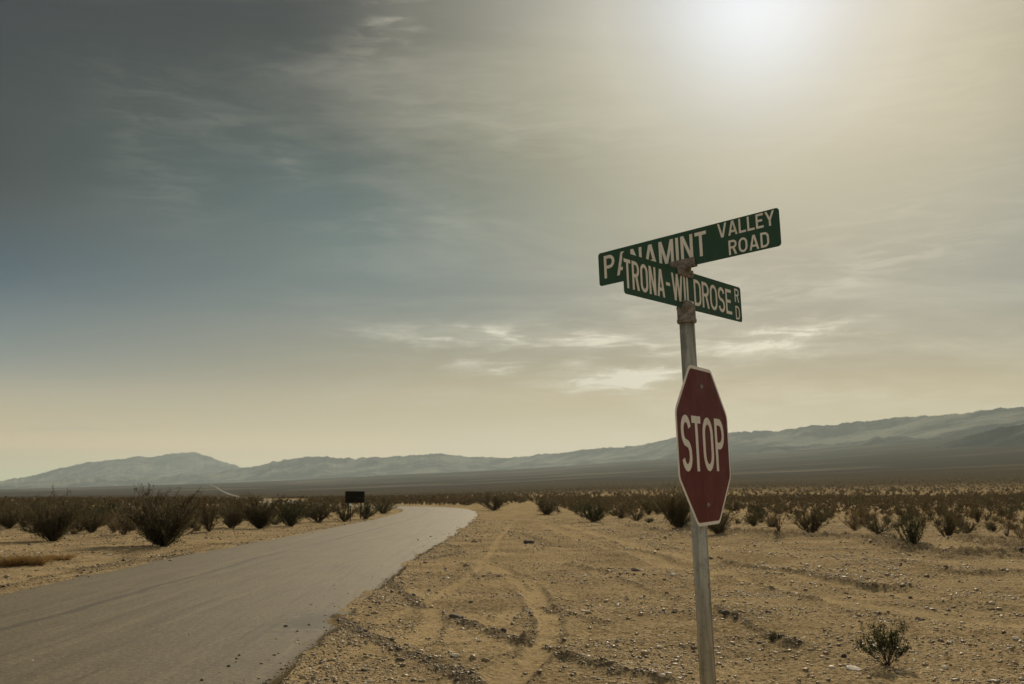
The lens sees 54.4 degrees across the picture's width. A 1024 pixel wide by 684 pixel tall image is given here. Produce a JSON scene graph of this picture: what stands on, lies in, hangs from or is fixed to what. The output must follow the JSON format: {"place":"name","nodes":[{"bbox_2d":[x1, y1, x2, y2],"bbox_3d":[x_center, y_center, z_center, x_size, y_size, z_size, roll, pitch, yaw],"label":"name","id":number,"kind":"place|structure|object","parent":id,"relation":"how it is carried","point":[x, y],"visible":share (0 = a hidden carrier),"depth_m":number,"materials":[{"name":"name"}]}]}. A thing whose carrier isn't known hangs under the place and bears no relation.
{"place":"outdoors","nodes":[
{"label":"outdoors","id":0,"kind":"place"},
{"bbox_2d":[0,452,241,483],"bbox_3d":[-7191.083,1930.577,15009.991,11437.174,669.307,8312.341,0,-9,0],"label":"mountain range","id":1,"kind":"structure","parent":0,"point":[182,463],"depth_m":16088.15,"materials":[{"name":"grey stone"}]},
{"bbox_2d":[0,484,478,683],"bbox_3d":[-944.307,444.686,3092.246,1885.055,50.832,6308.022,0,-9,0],"label":"road","id":2,"kind":"structure","parent":0,"point":[248,601],"depth_m":14.63,"materials":[{"name":"grey asphalt"}]},
{"bbox_2d":[0,437,1023,683],"bbox_3d":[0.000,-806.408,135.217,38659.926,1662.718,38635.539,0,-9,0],"label":"ground","id":3,"kind":"structure","parent":0,"point":[926,461],"depth_m":20.32,"materials":[{"name":"beige sand"}]},
{"bbox_2d":[0,501,17,513],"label":"creosote bush","id":4,"kind":"object","parent":3,"relation":"on","point":[8,507],"visible":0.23,"depth_m":59.68,"materials":[{"name":"green plant"}]},
{"bbox_2d":[0,498,17,507],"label":"creosote bush","id":5,"kind":"object","parent":3,"relation":"on","point":[2,503],"visible":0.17,"depth_m":76.21,"materials":[{"name":"green plant"}]},
{"bbox_2d":[0,497,36,527],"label":"creosote bush","id":6,"kind":"object","parent":3,"relation":"on","point":[7,521],"visible":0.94,"depth_m":44.94,"materials":[{"name":"green plant"}]},
{"bbox_2d":[0,552,44,566],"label":"dry grass clump","id":7,"kind":"object","parent":3,"relation":"on","point":[11,561],"visible":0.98,"depth_m":22.81,"materials":[{"name":"brown plant"}]},
{"bbox_2d":[15,506,42,526],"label":"creosote bush","id":8,"kind":"object","parent":3,"relation":"on","point":[21,522],"visible":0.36,"depth_m":47.81,"materials":[{"name":"green plant"}]},
{"bbox_2d":[16,519,42,532],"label":"creosote bush","id":9,"kind":"object","parent":3,"relation":"on","point":[26,525],"visible":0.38,"depth_m":41.32,"materials":[{"name":"green plant"}]},
{"bbox_2d":[6,553,61,564],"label":"dry grass clump","id":10,"kind":"object","parent":3,"relation":"on","point":[39,561],"visible":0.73,"depth_m":23.12,"materials":[{"name":"brown plant"}]},
{"bbox_2d":[15,501,56,518],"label":"creosote bush","id":11,"kind":"object","parent":3,"relation":"on","point":[35,503],"visible":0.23,"depth_m":57.68,"materials":[{"name":"green plant"}]},
{"bbox_2d":[16,483,86,541],"bbox_3d":[-16.113,6.091,35.014,2.495,2.240,2.873,-3,-9,20],"label":"creosote bush","id":12,"kind":"object","parent":3,"relation":"on","point":[51,530],"visible":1,"depth_m":34.72,"materials":[{"name":"green plant"}]},
{"bbox_2d":[42,553,80,559],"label":"dry grass clump","id":13,"kind":"object","parent":3,"relation":"on","point":[63,557],"visible":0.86,"depth_m":24.52,"materials":[{"name":"brown plant"}]},
{"bbox_2d":[49,496,96,514],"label":"creosote bush","id":14,"kind":"object","parent":3,"relation":"on","point":[81,506],"visible":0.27,"depth_m":59.98,"materials":[{"name":"green plant"}]},
{"bbox_2d":[68,527,83,533],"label":"creosote bush","id":15,"kind":"object","parent":3,"relation":"on","point":[73,532],"visible":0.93,"depth_m":40.05,"materials":[{"name":"green plant"}]},
{"bbox_2d":[73,515,91,530],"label":"creosote bush","id":16,"kind":"object","parent":3,"relation":"on","point":[78,528],"visible":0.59,"depth_m":42.75,"materials":[{"name":"green plant"}]},
{"bbox_2d":[75,508,92,523],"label":"creosote bush","id":17,"kind":"object","parent":3,"relation":"on","point":[84,514],"visible":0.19,"depth_m":47.21,"materials":[{"name":"green plant"}]},
{"bbox_2d":[78,506,109,532],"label":"creosote bush","id":18,"kind":"object","parent":3,"relation":"on","point":[90,528],"visible":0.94,"depth_m":41.23,"materials":[{"name":"green plant"}]},
{"bbox_2d":[96,514,110,525],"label":"creosote bush","id":19,"kind":"object","parent":3,"relation":"on","point":[103,518],"visible":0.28,"depth_m":49.33,"materials":[{"name":"green plant"}]},
{"bbox_2d":[93,505,118,520],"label":"creosote bush","id":20,"kind":"object","parent":3,"relation":"on","point":[106,513],"visible":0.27,"depth_m":51.52,"materials":[{"name":"green plant"}]},
{"bbox_2d":[85,499,129,515],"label":"creosote bush","id":21,"kind":"object","parent":3,"relation":"on","point":[114,504],"visible":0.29,"depth_m":62.04,"materials":[{"name":"green plant"}]},
{"bbox_2d":[96,503,120,514],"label":"creosote bush","id":22,"kind":"object","parent":3,"relation":"on","point":[103,512],"visible":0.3,"depth_m":58.20,"materials":[{"name":"green plant"}]},
{"bbox_2d":[102,520,119,532],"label":"creosote bush","id":23,"kind":"object","parent":3,"relation":"on","point":[112,526],"visible":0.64,"depth_m":40.33,"materials":[{"name":"green plant"}]},
{"bbox_2d":[104,495,142,534],"bbox_3d":[-15.193,6.824,39.067,1.701,1.639,2.081,3,-9,-18],"label":"creosote bush","id":24,"kind":"object","parent":3,"relation":"on","point":[122,532],"visible":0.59,"depth_m":38.79,"materials":[{"name":"green plant"}]},
{"bbox_2d":[102,482,210,546],"bbox_3d":[-11.111,5.495,31.357,3.277,2.172,3.391,-4,-10,26],"label":"creosote bush","id":25,"kind":"object","parent":3,"relation":"on","point":[161,532],"visible":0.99,"depth_m":30.98,"materials":[{"name":"green plant"}]},
{"bbox_2d":[187,518,203,527],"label":"creosote bush","id":26,"kind":"object","parent":3,"relation":"on","point":[193,524],"visible":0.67,"depth_m":45.82,"materials":[{"name":"green plant"}]},
{"bbox_2d":[178,494,214,513],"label":"creosote bush","id":27,"kind":"object","parent":3,"relation":"on","point":[212,508],"visible":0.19,"depth_m":64.50,"materials":[{"name":"green plant"}]},
{"bbox_2d":[187,511,208,520],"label":"creosote bush","id":28,"kind":"object","parent":3,"relation":"on","point":[195,517],"visible":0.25,"depth_m":56.33,"materials":[{"name":"green plant"}]},
{"bbox_2d":[196,498,225,531],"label":"creosote bush","id":29,"kind":"object","parent":3,"relation":"on","point":[207,522],"visible":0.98,"depth_m":40.78,"materials":[{"name":"green plant"}]},
{"bbox_2d":[209,492,251,527],"bbox_3d":[-13.271,8.003,47.330,2.187,1.760,1.785,-4,-9,23],"label":"creosote bush","id":30,"kind":"object","parent":3,"relation":"on","point":[233,519],"visible":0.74,"depth_m":47.12,"materials":[{"name":"green plant"}]},
{"bbox_2d":[227,498,240,507],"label":"creosote bush","id":31,"kind":"object","parent":3,"relation":"on","point":[229,502],"visible":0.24,"depth_m":91.03,"materials":[{"name":"green plant"}]},
{"bbox_2d":[230,491,286,528],"bbox_3d":[-11.704,7.787,45.853,2.695,1.860,2.789,-1,-9,9],"label":"creosote bush","id":32,"kind":"object","parent":3,"relation":"on","point":[258,518],"visible":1,"depth_m":45.60,"materials":[{"name":"green plant"}]},
{"bbox_2d":[268,494,315,526],"bbox_3d":[-10.966,8.344,49.187,2.280,1.687,2.539,-8,-12,43],"label":"creosote bush","id":33,"kind":"object","parent":3,"relation":"on","point":[291,514],"visible":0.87,"depth_m":49.08,"materials":[{"name":"green plant"}]},
{"bbox_2d":[298,495,339,521],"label":"creosote bush","id":34,"kind":"object","parent":3,"relation":"on","point":[321,514],"visible":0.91,"depth_m":55.68,"materials":[{"name":"green plant"}]},
{"bbox_2d":[313,499,328,511],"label":"creosote bush","id":35,"kind":"object","parent":3,"relation":"on","point":[322,502],"visible":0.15,"depth_m":73.97,"materials":[{"name":"green plant"}]},
{"bbox_2d":[326,499,358,521],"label":"creosote bush","id":36,"kind":"object","parent":3,"relation":"on","point":[342,517],"visible":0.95,"depth_m":57.62,"materials":[{"name":"green plant"}]},
{"bbox_2d":[345,491,364,516],"bbox_3d":[-9.994,10.441,63.203,1.231,1.906,0.129,1,-9,-6],"label":"road sign","id":37,"kind":"object","parent":3,"relation":"on","point":[351,496],"visible":0.73,"depth_m":63.24,"materials":[{"name":"black metal"}]},
{"bbox_2d":[352,496,382,518],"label":"creosote bush","id":38,"kind":"object","parent":3,"relation":"on","point":[366,510],"visible":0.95,"depth_m":61.74,"materials":[{"name":"green plant"}]},
{"bbox_2d":[368,494,397,512],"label":"creosote bush","id":39,"kind":"object","parent":3,"relation":"on","point":[385,504],"visible":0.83,"depth_m":77.58,"materials":[{"name":"green plant"}]},
{"bbox_2d":[449,614,460,617],"bbox_3d":[-0.755,3.644,13.223,0.163,0.059,0.120,7,2,-5],"label":"rock","id":40,"kind":"object","parent":3,"relation":"on","point":[455,615],"visible":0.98,"depth_m":13.19,"materials":[{"name":"grey stone"}]},
{"bbox_2d":[475,491,509,509],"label":"creosote bush","id":41,"kind":"object","parent":3,"relation":"on","point":[497,502],"visible":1,"depth_m":89.53,"materials":[{"name":"green plant"}]},
{"bbox_2d":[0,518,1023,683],"bbox_3d":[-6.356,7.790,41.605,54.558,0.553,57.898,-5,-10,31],"label":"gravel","id":42,"kind":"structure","parent":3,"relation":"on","point":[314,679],"depth_m":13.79,"materials":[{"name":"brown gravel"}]},
{"bbox_2d":[0,471,1023,519],"bbox_3d":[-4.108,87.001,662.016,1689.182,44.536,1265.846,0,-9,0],"label":"desert scrub","id":43,"kind":"object","parent":3,"relation":"on","point":[1005,500],"visible":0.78,"depth_m":149.41,"materials":[{"name":"brown plant"}]},
{"bbox_2d":[523,540,534,543],"bbox_3d":[0.555,6.527,32.454,0.371,0.156,0.278,7,-6,-5],"label":"rock","id":44,"kind":"object","parent":3,"relation":"on","point":[528,541],"visible":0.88,"depth_m":32.35,"materials":[{"name":"grey stone"}]},
{"bbox_2d":[532,496,561,513],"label":"creosote bush","id":45,"kind":"object","parent":3,"relation":"on","point":[545,509],"visible":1,"depth_m":73.81,"materials":[{"name":"green plant"}]},
{"bbox_2d":[569,505,581,511],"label":"creosote bush","id":46,"kind":"object","parent":3,"relation":"on","point":[574,509],"visible":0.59,"depth_m":80.36,"materials":[{"name":"green plant"}]},
{"bbox_2d":[569,498,617,521],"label":"creosote bush","id":47,"kind":"object","parent":3,"relation":"on","point":[592,515],"visible":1,"depth_m":55.55,"materials":[{"name":"green plant"}]},
{"bbox_2d":[604,497,637,517],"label":"creosote bush","id":48,"kind":"object","parent":3,"relation":"on","point":[621,514],"visible":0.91,"depth_m":64.33,"materials":[{"name":"green plant"}]},
{"bbox_2d":[622,502,635,511],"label":"creosote bush","id":49,"kind":"object","parent":3,"relation":"on","point":[629,506],"visible":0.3,"depth_m":80.12,"materials":[{"name":"green plant"}]},
{"bbox_2d":[623,507,648,520],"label":"creosote bush","id":50,"kind":"object","parent":3,"relation":"on","point":[639,515],"visible":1,"depth_m":58.68,"materials":[{"name":"green plant"}]},
{"bbox_2d":[641,500,656,514],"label":"creosote bush","id":51,"kind":"object","parent":3,"relation":"on","point":[647,507],"visible":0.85,"depth_m":71.40,"materials":[{"name":"green plant"}]},
{"bbox_2d":[647,499,663,512],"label":"creosote bush","id":52,"kind":"object","parent":3,"relation":"on","point":[656,508],"visible":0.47,"depth_m":74.77,"materials":[{"name":"green plant"}]},
{"bbox_2d":[648,480,689,527],"bbox_3d":[7.328,7.211,44.192,2.308,2.528,2.657,1,-9,-9],"label":"creosote bush","id":53,"kind":"object","parent":3,"relation":"on","point":[677,513],"visible":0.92,"depth_m":43.91,"materials":[{"name":"green plant"}]},
{"bbox_2d":[598,208,780,683],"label":"street sign post","id":54,"kind":"object","parent":3,"relation":"on","point":[659,270],"visible":1,"depth_m":4.81,"materials":[{"name":"metal"}]},
{"bbox_2d":[707,506,741,532],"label":"creosote bush","id":55,"kind":"object","parent":3,"relation":"on","point":[716,528],"visible":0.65,"depth_m":37.87,"materials":[{"name":"green plant"}]},
{"bbox_2d":[720,610,729,614],"bbox_3d":[2.849,3.613,13.280,0.110,0.071,0.139,-12,8,-43],"label":"rock","id":56,"kind":"object","parent":3,"relation":"on","point":[724,612],"visible":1,"depth_m":13.25,"materials":[{"name":"grey stone"}]},
{"bbox_2d":[725,498,743,510],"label":"creosote bush","id":57,"kind":"object","parent":3,"relation":"on","point":[736,506],"visible":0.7,"depth_m":85.34,"materials":[{"name":"green plant"}]},
{"bbox_2d":[733,517,742,523],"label":"creosote bush","id":58,"kind":"object","parent":3,"relation":"on","point":[737,521],"visible":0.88,"depth_m":52.93,"materials":[{"name":"green plant"}]},
{"bbox_2d":[745,508,761,525],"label":"creosote bush","id":59,"kind":"object","parent":3,"relation":"on","point":[752,521],"visible":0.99,"depth_m":48.38,"materials":[{"name":"green plant"}]},
{"bbox_2d":[749,504,765,516],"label":"creosote bush","id":60,"kind":"object","parent":3,"relation":"on","point":[757,510],"visible":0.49,"depth_m":62.55,"materials":[{"name":"green plant"}]},
{"bbox_2d":[750,501,765,511],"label":"creosote bush","id":61,"kind":"object","parent":3,"relation":"on","point":[756,506],"visible":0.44,"depth_m":78.98,"materials":[{"name":"green plant"}]},
{"bbox_2d":[757,512,767,518],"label":"creosote bush","id":62,"kind":"object","parent":3,"relation":"on","point":[762,515],"visible":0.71,"depth_m":59.32,"materials":[{"name":"green plant"}]},
{"bbox_2d":[761,507,772,515],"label":"creosote bush","id":63,"kind":"object","parent":3,"relation":"on","point":[768,511],"visible":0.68,"depth_m":66.67,"materials":[{"name":"green plant"}]},
{"bbox_2d":[758,630,781,641],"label":"desert weed","id":64,"kind":"object","parent":3,"relation":"on","point":[773,634],"visible":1,"depth_m":11.39,"materials":[{"name":"brown plant"}]},
{"bbox_2d":[765,519,775,526],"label":"creosote bush","id":65,"kind":"object","parent":3,"relation":"on","point":[770,524],"visible":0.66,"depth_m":45.02,"materials":[{"name":"green plant"}]},
{"bbox_2d":[772,505,785,513],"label":"creosote bush","id":66,"kind":"object","parent":3,"relation":"on","point":[781,510],"visible":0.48,"depth_m":72.64,"materials":[{"name":"green plant"}]},
{"bbox_2d":[770,503,790,531],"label":"creosote bush","id":67,"kind":"object","parent":3,"relation":"on","point":[776,520],"visible":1,"depth_m":36.01,"materials":[{"name":"green plant"}]},
{"bbox_2d":[790,508,804,515],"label":"creosote bush","id":68,"kind":"object","parent":3,"relation":"on","point":[796,511],"visible":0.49,"depth_m":68.18,"materials":[{"name":"green plant"}]},
{"bbox_2d":[788,499,830,532],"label":"creosote bush","id":69,"kind":"object","parent":3,"relation":"on","point":[813,519],"visible":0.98,"depth_m":41.73,"materials":[{"name":"green plant"}]},
{"bbox_2d":[809,504,839,521],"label":"creosote bush","id":70,"kind":"object","parent":3,"relation":"on","point":[831,512],"visible":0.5,"depth_m":54.41,"materials":[{"name":"green plant"}]},
{"bbox_2d":[837,512,864,528],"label":"creosote bush","id":71,"kind":"object","parent":3,"relation":"on","point":[848,522],"visible":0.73,"depth_m":46.19,"materials":[{"name":"green plant"}]},
{"bbox_2d":[846,665,860,670],"bbox_3d":[3.313,3.166,9.657,0.159,0.044,0.144,7,-3,-5],"label":"rock","id":72,"kind":"object","parent":3,"relation":"on","point":[851,667],"visible":0.87,"depth_m":9.63,"materials":[{"name":"beige stone"}]},
{"bbox_2d":[847,519,861,530],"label":"creosote bush","id":73,"kind":"object","parent":3,"relation":"on","point":[853,526],"visible":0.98,"depth_m":43.12,"materials":[{"name":"green plant"}]},
{"bbox_2d":[843,502,878,524],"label":"creosote bush","id":74,"kind":"object","parent":3,"relation":"on","point":[860,510],"visible":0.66,"depth_m":50.57,"materials":[{"name":"green plant"}]},
{"bbox_2d":[861,516,896,533],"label":"creosote bush","id":75,"kind":"object","parent":3,"relation":"on","point":[872,528],"visible":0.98,"depth_m":39.59,"materials":[{"name":"green plant"}]},
{"bbox_2d":[854,618,911,667],"bbox_3d":[3.679,2.990,9.947,0.593,0.527,0.546,-1,-9,5],"label":"creosote bush","id":76,"kind":"object","parent":3,"relation":"on","point":[891,644],"visible":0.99,"depth_m":9.86,"materials":[{"name":"green plant"}]},
{"bbox_2d":[877,501,895,509],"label":"creosote bush","id":77,"kind":"object","parent":3,"relation":"on","point":[887,507],"visible":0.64,"depth_m":89.78,"materials":[{"name":"green plant"}]},
{"bbox_2d":[889,505,917,520],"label":"creosote bush","id":78,"kind":"object","parent":3,"relation":"on","point":[905,516],"visible":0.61,"depth_m":57.86,"materials":[{"name":"green plant"}]},
{"bbox_2d":[890,509,928,544],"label":"creosote bush","id":79,"kind":"object","parent":3,"relation":"on","point":[910,535],"visible":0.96,"depth_m":28.79,"materials":[{"name":"green plant"}]},
{"bbox_2d":[902,500,919,512],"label":"creosote bush","id":80,"kind":"object","parent":3,"relation":"on","point":[909,507],"visible":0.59,"depth_m":72.74,"materials":[{"name":"green plant"}]},
{"bbox_2d":[913,505,931,529],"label":"creosote bush","id":81,"kind":"object","parent":3,"relation":"on","point":[926,521],"visible":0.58,"depth_m":43.99,"materials":[{"name":"green plant"}]},
{"bbox_2d":[916,497,934,508],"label":"creosote bush","id":82,"kind":"object","parent":3,"relation":"on","point":[927,504],"visible":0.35,"depth_m":90.74,"materials":[{"name":"green plant"}]},
{"bbox_2d":[923,508,934,515],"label":"creosote bush","id":83,"kind":"object","parent":3,"relation":"on","point":[929,512],"visible":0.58,"depth_m":66.96,"materials":[{"name":"green plant"}]},
{"bbox_2d":[930,504,947,516],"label":"creosote bush","id":84,"kind":"object","parent":3,"relation":"on","point":[940,514],"visible":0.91,"depth_m":63.09,"materials":[{"name":"green plant"}]},
{"bbox_2d":[932,503,953,511],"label":"creosote bush","id":85,"kind":"object","parent":3,"relation":"on","point":[942,508],"visible":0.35,"depth_m":74.15,"materials":[{"name":"green plant"}]},
{"bbox_2d":[927,505,969,536],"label":"creosote bush","id":86,"kind":"object","parent":3,"relation":"on","point":[949,529],"visible":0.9,"depth_m":34.75,"materials":[{"name":"green plant"}]},
{"bbox_2d":[940,510,975,523],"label":"creosote bush","id":87,"kind":"object","parent":3,"relation":"on","point":[958,516],"visible":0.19,"depth_m":51.58,"materials":[{"name":"green plant"}]},
{"bbox_2d":[955,507,969,512],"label":"creosote bush","id":88,"kind":"object","parent":3,"relation":"on","point":[962,510],"visible":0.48,"depth_m":76.07,"materials":[{"name":"green plant"}]},
{"bbox_2d":[956,515,980,533],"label":"creosote bush","id":89,"kind":"object","parent":3,"relation":"on","point":[969,528],"visible":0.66,"depth_m":40.83,"materials":[{"name":"green plant"}]},
{"bbox_2d":[966,503,987,522],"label":"creosote bush","id":90,"kind":"object","parent":3,"relation":"on","point":[976,513],"visible":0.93,"depth_m":54.69,"materials":[{"name":"green plant"}]},
{"bbox_2d":[981,512,993,520],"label":"creosote bush","id":91,"kind":"object","parent":3,"relation":"on","point":[989,517],"visible":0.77,"depth_m":58.23,"materials":[{"name":"green plant"}]},
{"bbox_2d":[981,521,996,529],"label":"creosote bush","id":92,"kind":"object","parent":3,"relation":"on","point":[985,522],"visible":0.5,"depth_m":45.62,"materials":[{"name":"green plant"}]},
{"bbox_2d":[982,500,1001,510],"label":"creosote bush","id":93,"kind":"object","parent":3,"relation":"on","point":[989,503],"visible":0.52,"depth_m":83.77,"materials":[{"name":"green plant"}]},
{"bbox_2d":[986,521,1002,531],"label":"creosote bush","id":94,"kind":"object","parent":3,"relation":"on","point":[992,527],"visible":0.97,"depth_m":42.26,"materials":[{"name":"green plant"}]},
{"bbox_2d":[993,506,1007,516],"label":"creosote bush","id":95,"kind":"object","parent":3,"relation":"on","point":[1001,508],"visible":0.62,"depth_m":66.43,"materials":[{"name":"green plant"}]},
{"bbox_2d":[991,509,1015,535],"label":"creosote bush","id":96,"kind":"object","parent":3,"relation":"on","point":[1007,528],"visible":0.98,"depth_m":38.89,"materials":[{"name":"green plant"}]},
{"bbox_2d":[1002,506,1016,512],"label":"creosote bush","id":97,"kind":"object","parent":3,"relation":"on","point":[1012,509],"visible":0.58,"depth_m":73.78,"materials":[{"name":"green plant"}]},
{"bbox_2d":[1001,508,1019,519],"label":"creosote bush","id":98,"kind":"object","parent":3,"relation":"on","point":[1008,514],"visible":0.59,"depth_m":59.91,"materials":[{"name":"green plant"}]},
{"bbox_2d":[1009,519,1023,539],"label":"creosote bush","id":99,"kind":"object","parent":3,"relation":"on","point":[1020,535],"visible":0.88,"depth_m":34.88,"materials":[{"name":"green plant"}]},
{"bbox_2d":[0,407,1023,488],"bbox_3d":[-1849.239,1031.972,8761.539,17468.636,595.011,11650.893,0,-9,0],"label":"mountain range","id":100,"kind":"structure","parent":0,"point":[920,426],"depth_m":10003.25,"materials":[{"name":"grey stone"}]},
{"bbox_2d":[0,0,1023,480],"label":"sky","id":101,"kind":"structure","parent":0,"point":[241,233],"materials":[{"name":"grey"}]},
{"bbox_2d":[729,436,940,455],"bbox_3d":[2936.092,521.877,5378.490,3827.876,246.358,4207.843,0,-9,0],"label":"foothills","id":102,"kind":"structure","parent":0,"point":[876,440],"depth_m":6096.85,"materials":[{"name":"grey stone"}]},
{"bbox_2d":[934,424,1023,447],"bbox_3d":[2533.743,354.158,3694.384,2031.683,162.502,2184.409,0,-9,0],"label":"foothills","id":103,"kind":"structure","parent":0,"point":[1006,436],"depth_m":3916.77,"materials":[{"name":"grey stone"}]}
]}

